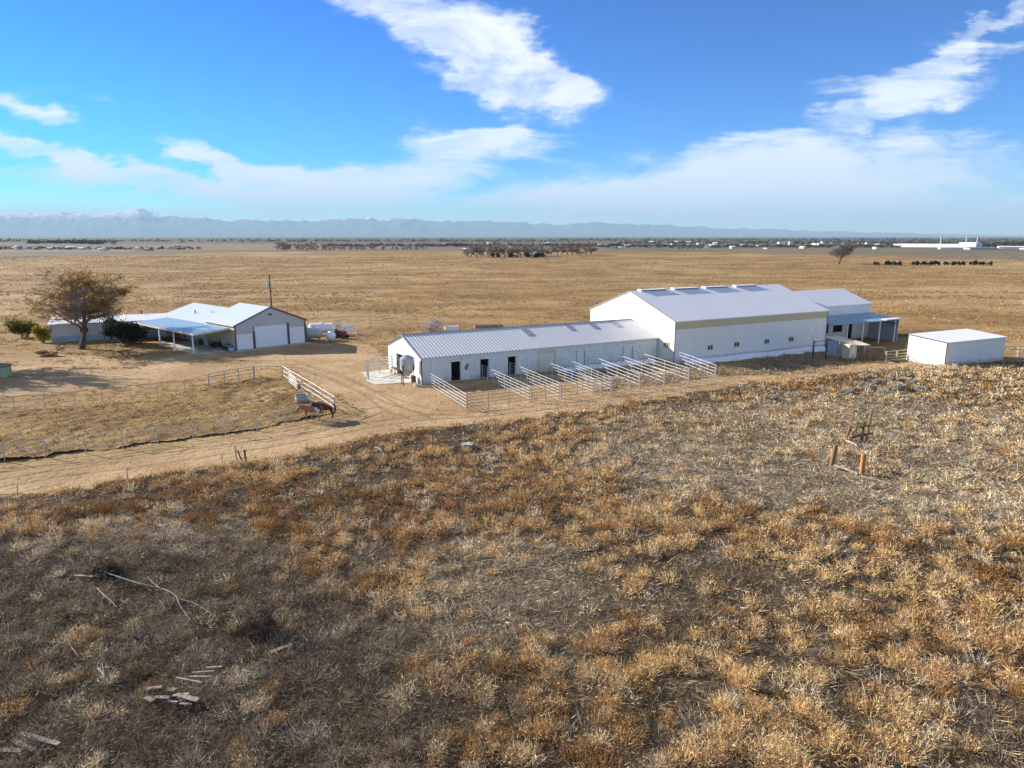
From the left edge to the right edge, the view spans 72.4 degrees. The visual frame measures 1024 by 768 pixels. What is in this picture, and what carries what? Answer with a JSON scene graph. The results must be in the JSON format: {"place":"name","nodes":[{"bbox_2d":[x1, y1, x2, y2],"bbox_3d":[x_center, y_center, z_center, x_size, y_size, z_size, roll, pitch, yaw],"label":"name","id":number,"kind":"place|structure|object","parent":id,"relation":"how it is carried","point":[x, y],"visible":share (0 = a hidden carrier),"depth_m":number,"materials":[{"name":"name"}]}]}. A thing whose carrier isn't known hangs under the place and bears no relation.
{"place":"outdoors","nodes":[
{"label":"outdoors","id":0,"kind":"place"},
{"bbox_2d":[0,377,333,457],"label":"paddock ground","id":1,"kind":"structure","parent":0,"point":[40,428],"depth_m":62.68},
{"bbox_2d":[294,393,308,402],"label":"feed drum","id":2,"kind":"object","parent":1,"relation":"on","point":[302,397],"visible":1,"depth_m":68.42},
{"bbox_2d":[0,343,923,497],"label":"dirt road","id":3,"kind":"structure","parent":0,"point":[340,359],"depth_m":74.15,"materials":[{"name":"soil"}]},
{"bbox_2d":[0,364,11,377],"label":"metal bin","id":4,"kind":"object","parent":3,"relation":"on","point":[5,370],"visible":1,"depth_m":80.67,"materials":[{"name":"metal"}]},
{"bbox_2d":[0,237,1023,767],"bbox_3d":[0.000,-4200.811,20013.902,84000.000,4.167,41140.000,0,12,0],"label":"ground","id":5,"kind":"structure","parent":0,"point":[256,249],"depth_m":44.92,"materials":[{"name":"plant"}]},
{"bbox_2d":[0,747,23,752],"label":"plank","id":6,"kind":"object","parent":5,"relation":"on","point":[11,750],"visible":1,"depth_m":22.02,"materials":[{"name":"grey wood"}]},
{"bbox_2d":[1,317,40,336],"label":"green shrub","id":7,"kind":"object","parent":5,"relation":"on","point":[15,327],"visible":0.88,"depth_m":112.52,"materials":[{"name":"green plant"}]},
{"bbox_2d":[11,740,35,751],"bbox_3d":[-15.533,11.501,22.273,1.026,0.057,0.150,5,13,24],"label":"plank","id":8,"kind":"object","parent":5,"relation":"on","point":[32,747],"visible":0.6,"depth_m":22.22,"materials":[{"name":"grey wood"}]},
{"bbox_2d":[18,732,60,745],"bbox_3d":[-15.236,11.422,22.557,1.693,0.054,0.160,4,13,18],"label":"plank","id":9,"kind":"object","parent":5,"relation":"on","point":[56,743],"visible":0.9,"depth_m":22.48,"materials":[{"name":"grey wood"}]},
{"bbox_2d":[31,325,51,342],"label":"yellow shrub","id":10,"kind":"object","parent":5,"relation":"on","point":[41,332],"visible":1,"depth_m":107.65,"materials":[{"name":"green plant"}]},
{"bbox_2d":[34,349,59,356],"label":"straw bush","id":11,"kind":"object","parent":5,"relation":"on","point":[46,352],"visible":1,"depth_m":95.35,"materials":[{"name":"beige plant"}]},
{"bbox_2d":[50,334,69,352],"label":"bare bush","id":12,"kind":"object","parent":5,"relation":"on","point":[59,344],"visible":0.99,"depth_m":98.44,"materials":[{"name":"brown plant"}]},
{"bbox_2d":[19,265,140,348],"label":"bare tree","id":13,"kind":"object","parent":5,"relation":"on","point":[91,302],"visible":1,"depth_m":100.36,"materials":[{"name":"brown plant"}]},
{"bbox_2d":[82,556,125,582],"bbox_3d":[-19.574,9.117,33.612,2.171,1.802,2.290,0,12,0],"label":"brush pile","id":14,"kind":"object","parent":5,"relation":"on","point":[110,568],"visible":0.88,"depth_m":33.42,"materials":[{"name":"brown wood"}]},
{"bbox_2d":[0,375,208,411],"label":"rail fence","id":15,"kind":"object","parent":5,"relation":"on","point":[13,401],"visible":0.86,"depth_m":68.66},
{"bbox_2d":[97,663,113,683],"bbox_3d":[-14.745,10.548,25.562,1.530,0.178,0.375,11,16,42],"label":"dead branch","id":16,"kind":"object","parent":5,"relation":"on","point":[98,668],"visible":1,"depth_m":25.45,"materials":[{"name":"grey wood"}]},
{"bbox_2d":[47,310,171,341],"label":"white bungalow","id":17,"kind":"object","parent":5,"relation":"on","point":[72,333],"visible":0.24,"depth_m":110.36,"materials":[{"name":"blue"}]},
{"bbox_2d":[98,316,152,343],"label":"juniper shrub","id":18,"kind":"object","parent":5,"relation":"on","point":[125,332],"visible":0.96,"depth_m":105.22,"materials":[{"name":"green plant"}]},
{"bbox_2d":[143,695,155,701],"bbox_3d":[-12.599,10.932,24.314,0.431,0.052,0.181,6,13,26],"label":"plank","id":19,"kind":"object","parent":5,"relation":"on","point":[151,699],"visible":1,"depth_m":24.29,"materials":[{"name":"grey wood"}]},
{"bbox_2d":[0,398,334,461],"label":"rail fence","id":20,"kind":"object","parent":5,"relation":"on","point":[191,425],"visible":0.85,"depth_m":54.84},
{"bbox_2d":[131,317,229,354],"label":"carport","id":21,"kind":"object","parent":5,"relation":"on","point":[186,327],"visible":0.91,"depth_m":103.14,"materials":[{"name":"metal"}]},
{"bbox_2d":[177,693,199,701],"bbox_3d":[-11.232,10.887,24.302,0.836,0.040,0.193,5,13,20],"label":"plank","id":22,"kind":"object","parent":5,"relation":"on","point":[188,697],"visible":1,"depth_m":24.28,"materials":[{"name":"grey wood"}]},
{"bbox_2d":[175,677,202,682],"bbox_3d":[-11.751,10.766,25.455,1.166,0.078,0.070,4,12,17],"label":"plank","id":23,"kind":"object","parent":5,"relation":"on","point":[185,679],"visible":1,"depth_m":25.45,"materials":[{"name":"grey wood"}]},
{"bbox_2d":[167,303,227,342],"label":"farmhouse","id":24,"kind":"object","parent":5,"relation":"on","point":[197,312],"visible":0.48,"depth_m":113.02,"materials":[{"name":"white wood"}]},
{"bbox_2d":[210,340,221,347],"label":"quad bike","id":25,"kind":"object","parent":5,"relation":"on","point":[214,343],"visible":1,"depth_m":102.76,"materials":[{"name":"plastic"}]},
{"bbox_2d":[222,342,232,350],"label":"quad bike","id":26,"kind":"object","parent":5,"relation":"on","point":[226,346],"visible":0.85,"depth_m":100.36,"materials":[{"name":"plastic"}]},
{"bbox_2d":[208,366,253,387],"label":"corral fence","id":27,"kind":"object","parent":5,"relation":"on","point":[238,371],"visible":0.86,"depth_m":77.67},
{"bbox_2d":[219,599,283,646],"bbox_3d":[-10.552,9.904,28.384,2.724,2.109,2.256,-4,13,-20],"label":"brush pile","id":28,"kind":"object","parent":5,"relation":"on","point":[258,628],"visible":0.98,"depth_m":28.39,"materials":[{"name":"plant"}]},
{"bbox_2d":[204,303,309,351],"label":"garage","id":29,"kind":"structure","parent":5,"relation":"on","point":[252,327],"depth_m":103.28,"materials":[{"name":"metal"}]},
{"bbox_2d":[235,332,255,349],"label":"garage door","id":30,"kind":"structure","parent":29,"relation":"in","point":[243,341],"depth_m":100.83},
{"bbox_2d":[253,322,289,347],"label":"garage door","id":31,"kind":"structure","parent":29,"relation":"in","point":[270,335],"depth_m":103.63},
{"bbox_2d":[288,325,306,343],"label":"garage door","id":32,"kind":"structure","parent":29,"relation":"in","point":[297,335],"depth_m":106.74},
{"bbox_2d":[267,274,271,306],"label":"utility pole","id":33,"kind":"object","parent":5,"relation":"on","point":[268,284],"visible":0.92,"depth_m":132.42,"materials":[{"name":"brown wood"}]},
{"bbox_2d":[270,643,292,652],"bbox_3d":[-9.012,10.326,27.374,0.827,0.072,0.180,-9,15,-35],"label":"plank","id":34,"kind":"object","parent":5,"relation":"on","point":[284,647],"visible":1,"depth_m":27.37,"materials":[{"name":"beige wood"}]},
{"bbox_2d":[295,405,322,420],"bbox_3d":[-17.819,2.524,61.469,2.436,1.494,0.682,-3,12,-12],"label":"horse","id":35,"kind":"object","parent":5,"relation":"on","point":[308,408],"visible":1,"depth_m":61.21},
{"bbox_2d":[282,366,335,412],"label":"pipe fence","id":36,"kind":"object","parent":5,"relation":"on","point":[308,385],"visible":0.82,"depth_m":71.47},
{"bbox_2d":[306,326,322,340],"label":"propane tank","id":37,"kind":"object","parent":5,"relation":"on","point":[314,332],"visible":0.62,"depth_m":109.20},
{"bbox_2d":[308,322,334,332],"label":"propane tank","id":38,"kind":"object","parent":5,"relation":"on","point":[325,327],"visible":0.63,"depth_m":115.37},
{"bbox_2d":[310,403,335,418],"bbox_3d":[-16.831,2.343,62.079,2.436,1.596,0.686,-5,13,-24],"label":"horse","id":39,"kind":"object","parent":5,"relation":"on","point":[326,407],"visible":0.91,"depth_m":61.93},
{"bbox_2d":[326,331,335,339],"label":"drum","id":40,"kind":"object","parent":5,"relation":"on","point":[330,335],"visible":0.99,"depth_m":109.39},
{"bbox_2d":[334,329,348,338],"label":"tractor","id":41,"kind":"object","parent":5,"relation":"on","point":[341,334],"visible":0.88,"depth_m":111.52,"materials":[{"name":"red paint"}]},
{"bbox_2d":[341,323,355,332],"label":"stock gate","id":42,"kind":"structure","parent":5,"relation":"on","point":[348,326],"depth_m":116.88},
{"bbox_2d":[366,356,392,375],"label":"pipe gate","id":43,"kind":"structure","parent":5,"relation":"on","point":[379,363],"depth_m":83.07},
{"bbox_2d":[360,369,410,383],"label":"concrete pad","id":44,"kind":"object","parent":5,"relation":"on","point":[384,377],"visible":0.94,"depth_m":80.82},
{"bbox_2d":[400,355,414,385],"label":"feed tank","id":45,"kind":"object","parent":5,"relation":"on","point":[407,365],"visible":0.94,"depth_m":76.33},
{"bbox_2d":[420,316,443,331],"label":"brush pile","id":46,"kind":"object","parent":5,"relation":"on","point":[433,325],"visible":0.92,"depth_m":120.69,"materials":[{"name":"plant"}]},
{"bbox_2d":[425,372,465,406],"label":"pipe fence","id":47,"kind":"object","parent":5,"relation":"on","point":[444,387],"visible":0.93,"depth_m":70.92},
{"bbox_2d":[444,325,458,330],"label":"trough","id":48,"kind":"object","parent":5,"relation":"on","point":[451,328],"visible":0.84,"depth_m":121.69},
{"bbox_2d":[335,311,576,328],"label":"wire fence","id":49,"kind":"object","parent":5,"relation":"on","point":[429,317],"visible":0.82,"depth_m":132.03,"materials":[{"name":"wood"}]},
{"bbox_2d":[0,344,912,480],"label":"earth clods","id":50,"kind":"object","parent":5,"relation":"on","point":[14,445],"visible":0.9,"depth_m":63.23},
{"bbox_2d":[470,243,484,256],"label":"tree","id":51,"kind":"object","parent":5,"relation":"on","point":[478,248],"visible":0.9,"depth_m":535.46,"materials":[{"name":"brown plant"}]},
{"bbox_2d":[474,324,502,327],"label":"trough","id":52,"kind":"object","parent":5,"relation":"on","point":[489,326],"visible":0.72,"depth_m":125.08,"materials":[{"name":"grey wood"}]},
{"bbox_2d":[487,245,498,256],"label":"tree","id":53,"kind":"object","parent":5,"relation":"on","point":[492,250],"visible":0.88,"depth_m":535.11,"materials":[{"name":"brown plant"}]},
{"bbox_2d":[467,387,529,409],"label":"pen front","id":54,"kind":"object","parent":5,"relation":"on","point":[509,395],"visible":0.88,"depth_m":67.09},
{"bbox_2d":[482,366,530,401],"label":"pipe fence","id":55,"kind":"object","parent":5,"relation":"on","point":[506,381],"visible":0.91,"depth_m":74.32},
{"bbox_2d":[0,358,1023,767],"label":"golden weeds","id":56,"kind":"object","parent":5,"relation":"on","point":[980,638],"visible":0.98,"depth_m":33.62,"materials":[{"name":"plant"}]},
{"bbox_2d":[0,361,1023,767],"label":"matted straw","id":57,"kind":"object","parent":5,"relation":"on","point":[792,459],"visible":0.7,"depth_m":33.46,"materials":[{"name":"plant"}]},
{"bbox_2d":[0,237,1023,249],"bbox_3d":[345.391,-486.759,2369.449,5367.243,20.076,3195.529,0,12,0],"label":"woods","id":58,"kind":"object","parent":5,"relation":"on","point":[644,245],"visible":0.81,"depth_m":1541.03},
{"bbox_2d":[0,361,1023,767],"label":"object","id":59,"kind":"object","parent":5,"relation":"on","point":[302,635],"depth_m":28.69,"materials":[{"name":"plant"}]},
{"bbox_2d":[385,319,657,384],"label":"stable barn","id":60,"kind":"structure","parent":5,"relation":"on","point":[455,355],"depth_m":84.21,"materials":[{"name":"white metal"}]},
{"bbox_2d":[391,349,404,371],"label":"sliding door","id":61,"kind":"structure","parent":60,"relation":"in","point":[394,353],"depth_m":83.68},
{"bbox_2d":[450,359,471,379],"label":"sliding door","id":62,"kind":"structure","parent":60,"relation":"in","point":[465,364],"depth_m":79.22,"materials":[{"name":"white metal"}]},
{"bbox_2d":[480,356,499,376],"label":"sliding door","id":63,"kind":"structure","parent":60,"relation":"in","point":[493,361],"depth_m":80.87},
{"bbox_2d":[507,354,527,373],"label":"sliding door","id":64,"kind":"structure","parent":60,"relation":"in","point":[520,358],"depth_m":82.56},
{"bbox_2d":[537,350,555,372],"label":"roll up door","id":65,"kind":"structure","parent":60,"relation":"in","point":[550,357],"depth_m":84.37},
{"bbox_2d":[569,347,600,365],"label":"sliding door","id":66,"kind":"structure","parent":60,"relation":"in","point":[580,352],"depth_m":86.51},
{"bbox_2d":[584,349,592,364],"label":"sliding door","id":67,"kind":"structure","parent":60,"relation":"in","point":[588,352],"depth_m":87.03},
{"bbox_2d":[617,343,646,360],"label":"sliding door","id":68,"kind":"structure","parent":60,"relation":"in","point":[627,349],"depth_m":89.86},
{"bbox_2d":[632,345,639,360],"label":"sliding door","id":69,"kind":"structure","parent":60,"relation":"in","point":[635,348],"depth_m":90.48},
{"bbox_2d":[522,244,534,254],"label":"tree","id":70,"kind":"object","parent":5,"relation":"on","point":[526,250],"visible":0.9,"depth_m":541.55,"materials":[{"name":"brown plant"}]},
{"bbox_2d":[510,363,560,393],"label":"pipe fence","id":71,"kind":"object","parent":5,"relation":"on","point":[535,378],"visible":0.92,"depth_m":75.00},
{"bbox_2d":[531,383,559,401],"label":"pen front","id":72,"kind":"object","parent":5,"relation":"on","point":[545,394],"visible":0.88,"depth_m":69.46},
{"bbox_2d":[548,245,566,255],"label":"tree","id":73,"kind":"object","parent":5,"relation":"on","point":[558,250],"visible":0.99,"depth_m":577.54,"materials":[{"name":"brown plant"}]},
{"bbox_2d":[540,360,593,393],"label":"pipe fence","id":74,"kind":"object","parent":5,"relation":"on","point":[568,375],"visible":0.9,"depth_m":77.31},
{"bbox_2d":[561,380,592,396],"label":"pen front","id":75,"kind":"object","parent":5,"relation":"on","point":[577,387],"visible":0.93,"depth_m":71.20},
{"bbox_2d":[570,242,585,255],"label":"tree","id":76,"kind":"object","parent":5,"relation":"on","point":[579,252],"visible":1,"depth_m":580.19,"materials":[{"name":"brown plant"}]},
{"bbox_2d":[562,358,611,388],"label":"pipe fence","id":77,"kind":"object","parent":5,"relation":"on","point":[591,374],"visible":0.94,"depth_m":77.76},
{"bbox_2d":[581,243,594,254],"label":"tree","id":78,"kind":"object","parent":5,"relation":"on","point":[586,249],"visible":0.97,"depth_m":589.88,"materials":[{"name":"brown plant"}]},
{"bbox_2d":[594,377,610,393],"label":"pen front","id":79,"kind":"object","parent":5,"relation":"on","point":[602,384],"visible":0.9,"depth_m":72.76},
{"bbox_2d":[559,359,656,371],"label":"snow","id":80,"kind":"structure","parent":5,"relation":"on","point":[609,364],"depth_m":87.81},
{"bbox_2d":[588,355,639,385],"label":"pipe fence","id":81,"kind":"object","parent":5,"relation":"on","point":[612,370],"visible":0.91,"depth_m":80.39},
{"bbox_2d":[612,374,638,389],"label":"pen front","id":82,"kind":"object","parent":5,"relation":"on","point":[626,381],"visible":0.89,"depth_m":74.17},
{"bbox_2d":[612,353,664,381],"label":"pipe fence","id":83,"kind":"object","parent":5,"relation":"on","point":[638,368],"visible":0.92,"depth_m":81.67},
{"bbox_2d":[640,371,663,386],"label":"pen front","id":84,"kind":"object","parent":5,"relation":"on","point":[651,378],"visible":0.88,"depth_m":75.78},
{"bbox_2d":[633,351,688,380],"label":"pipe fence","id":85,"kind":"object","parent":5,"relation":"on","point":[660,365],"visible":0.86,"depth_m":83.57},
{"bbox_2d":[664,369,687,384],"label":"pen front","id":86,"kind":"object","parent":5,"relation":"on","point":[676,376],"visible":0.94,"depth_m":77.36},
{"bbox_2d":[679,352,716,378],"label":"pipe fence","id":87,"kind":"object","parent":5,"relation":"on","point":[698,365],"visible":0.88,"depth_m":83.72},
{"bbox_2d":[689,365,715,379],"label":"pen front","id":88,"kind":"object","parent":5,"relation":"on","point":[702,372],"visible":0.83,"depth_m":79.06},
{"bbox_2d":[589,284,829,363],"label":"riding arena","id":89,"kind":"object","parent":5,"relation":"on","point":[708,321],"visible":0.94,"depth_m":96.27,"materials":[{"name":"white metal"}]},
{"bbox_2d":[683,346,824,364],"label":"snow","id":90,"kind":"structure","parent":5,"relation":"on","point":[740,357],"depth_m":94.75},
{"bbox_2d":[762,394,778,400],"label":"sagebrush","id":91,"kind":"object","parent":5,"relation":"on","point":[774,396],"visible":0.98,"depth_m":69.62,"materials":[{"name":"grey plant"}]},
{"bbox_2d":[812,339,827,358],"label":"gateway","id":92,"kind":"object","parent":5,"relation":"on","point":[826,344],"visible":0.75,"depth_m":92.25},
{"bbox_2d":[829,444,838,466],"bbox_3d":[22.797,5.281,49.712,0.558,2.046,0.357,0,12,0],"label":"old post","id":93,"kind":"object","parent":5,"relation":"on","point":[833,455],"visible":0.79,"depth_m":49.55,"materials":[{"name":"brown wood"}]},
{"bbox_2d":[825,336,850,356],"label":"hay shed","id":94,"kind":"structure","parent":5,"relation":"on","point":[833,346],"depth_m":95.33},
{"bbox_2d":[828,241,857,263],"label":"lone bare tree","id":95,"kind":"object","parent":5,"relation":"on","point":[839,249],"visible":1,"depth_m":450.13,"materials":[{"name":"brown plant"}]},
{"bbox_2d":[833,464,858,474],"bbox_3d":[23.135,5.918,48.477,0.214,0.207,1.998,-5,13,-24],"label":"fallen log","id":96,"kind":"object","parent":5,"relation":"on","point":[843,468],"visible":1,"depth_m":48.45,"materials":[{"name":"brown wood"}]},
{"bbox_2d":[793,288,900,342],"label":"stable annex","id":97,"kind":"object","parent":5,"relation":"on","point":[851,315],"visible":0.53,"depth_m":110.57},
{"bbox_2d":[842,343,856,358],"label":"feed locker","id":98,"kind":"object","parent":5,"relation":"on","point":[848,350],"visible":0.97,"depth_m":93.57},
{"bbox_2d":[838,340,870,359],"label":"canopy frame","id":99,"kind":"object","parent":5,"relation":"on","point":[855,342],"visible":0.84,"depth_m":93.43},
{"bbox_2d":[850,411,872,441],"bbox_3d":[27.713,3.428,55.361,1.848,2.655,0.310,0,12,0],"label":"broken frame","id":100,"kind":"object","parent":5,"relation":"on","point":[863,434],"visible":0.96,"depth_m":55.41,"materials":[{"name":"brown wood"}]},
{"bbox_2d":[859,453,866,474],"bbox_3d":[23.988,5.684,47.923,0.341,1.904,0.346,0,12,0],"label":"old post","id":101,"kind":"object","parent":5,"relation":"on","point":[862,463],"visible":0.78,"depth_m":47.76,"materials":[{"name":"orange wood"}]},
{"bbox_2d":[863,382,878,389],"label":"sagebrush","id":102,"kind":"object","parent":5,"relation":"on","point":[871,385],"visible":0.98,"depth_m":74.09,"materials":[{"name":"grey plant"}]},
{"bbox_2d":[862,476,892,485],"bbox_3d":[24.221,6.386,46.390,0.184,0.161,2.030,-9,15,-37],"label":"fallen log","id":103,"kind":"object","parent":5,"relation":"on","point":[877,480],"visible":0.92,"depth_m":46.39,"materials":[{"name":"grey wood"}]},
{"bbox_2d":[887,374,900,380],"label":"sagebrush","id":104,"kind":"object","parent":5,"relation":"on","point":[891,377],"visible":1,"depth_m":78.66,"materials":[{"name":"grey plant"}]},
{"bbox_2d":[885,349,907,361],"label":"farm gate","id":105,"kind":"structure","parent":5,"relation":"on","point":[897,353],"depth_m":91.99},
{"bbox_2d":[890,382,907,390],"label":"sagebrush","id":106,"kind":"object","parent":5,"relation":"on","point":[896,386],"visible":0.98,"depth_m":74.03,"materials":[{"name":"grey plant"}]},
{"bbox_2d":[914,385,927,391],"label":"sagebrush","id":107,"kind":"object","parent":5,"relation":"on","point":[917,388],"visible":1,"depth_m":73.49,"materials":[{"name":"grey plant"}]},
{"bbox_2d":[893,236,981,247],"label":"factory","id":108,"kind":"structure","parent":5,"relation":"on","point":[968,244],"depth_m":1079.10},
{"bbox_2d":[906,329,1006,365],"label":"metal shed","id":109,"kind":"structure","parent":5,"relation":"on","point":[958,346],"depth_m":89.91,"materials":[{"name":"white metal"}]},
{"bbox_2d":[963,247,997,249],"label":"building","id":110,"kind":"structure","parent":5,"relation":"on","point":[982,248],"depth_m":927.18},
{"bbox_2d":[997,246,1023,248],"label":"building","id":111,"kind":"structure","parent":5,"relation":"on","point":[1008,247],"depth_m":967.72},
{"bbox_2d":[1003,346,1023,356],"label":"farm gate","id":112,"kind":"structure","parent":5,"relation":"on","point":[1018,349],"depth_m":94.90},
{"bbox_2d":[0,208,1023,236],"bbox_3d":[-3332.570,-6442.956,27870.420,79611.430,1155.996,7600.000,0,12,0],"label":"mountains","id":113,"kind":"structure","parent":0,"point":[135,222],"depth_m":25815.55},
{"bbox_2d":[0,0,1023,234],"label":"sky","id":114,"kind":"structure","parent":0,"point":[866,116],"materials":[{"name":"blue"}]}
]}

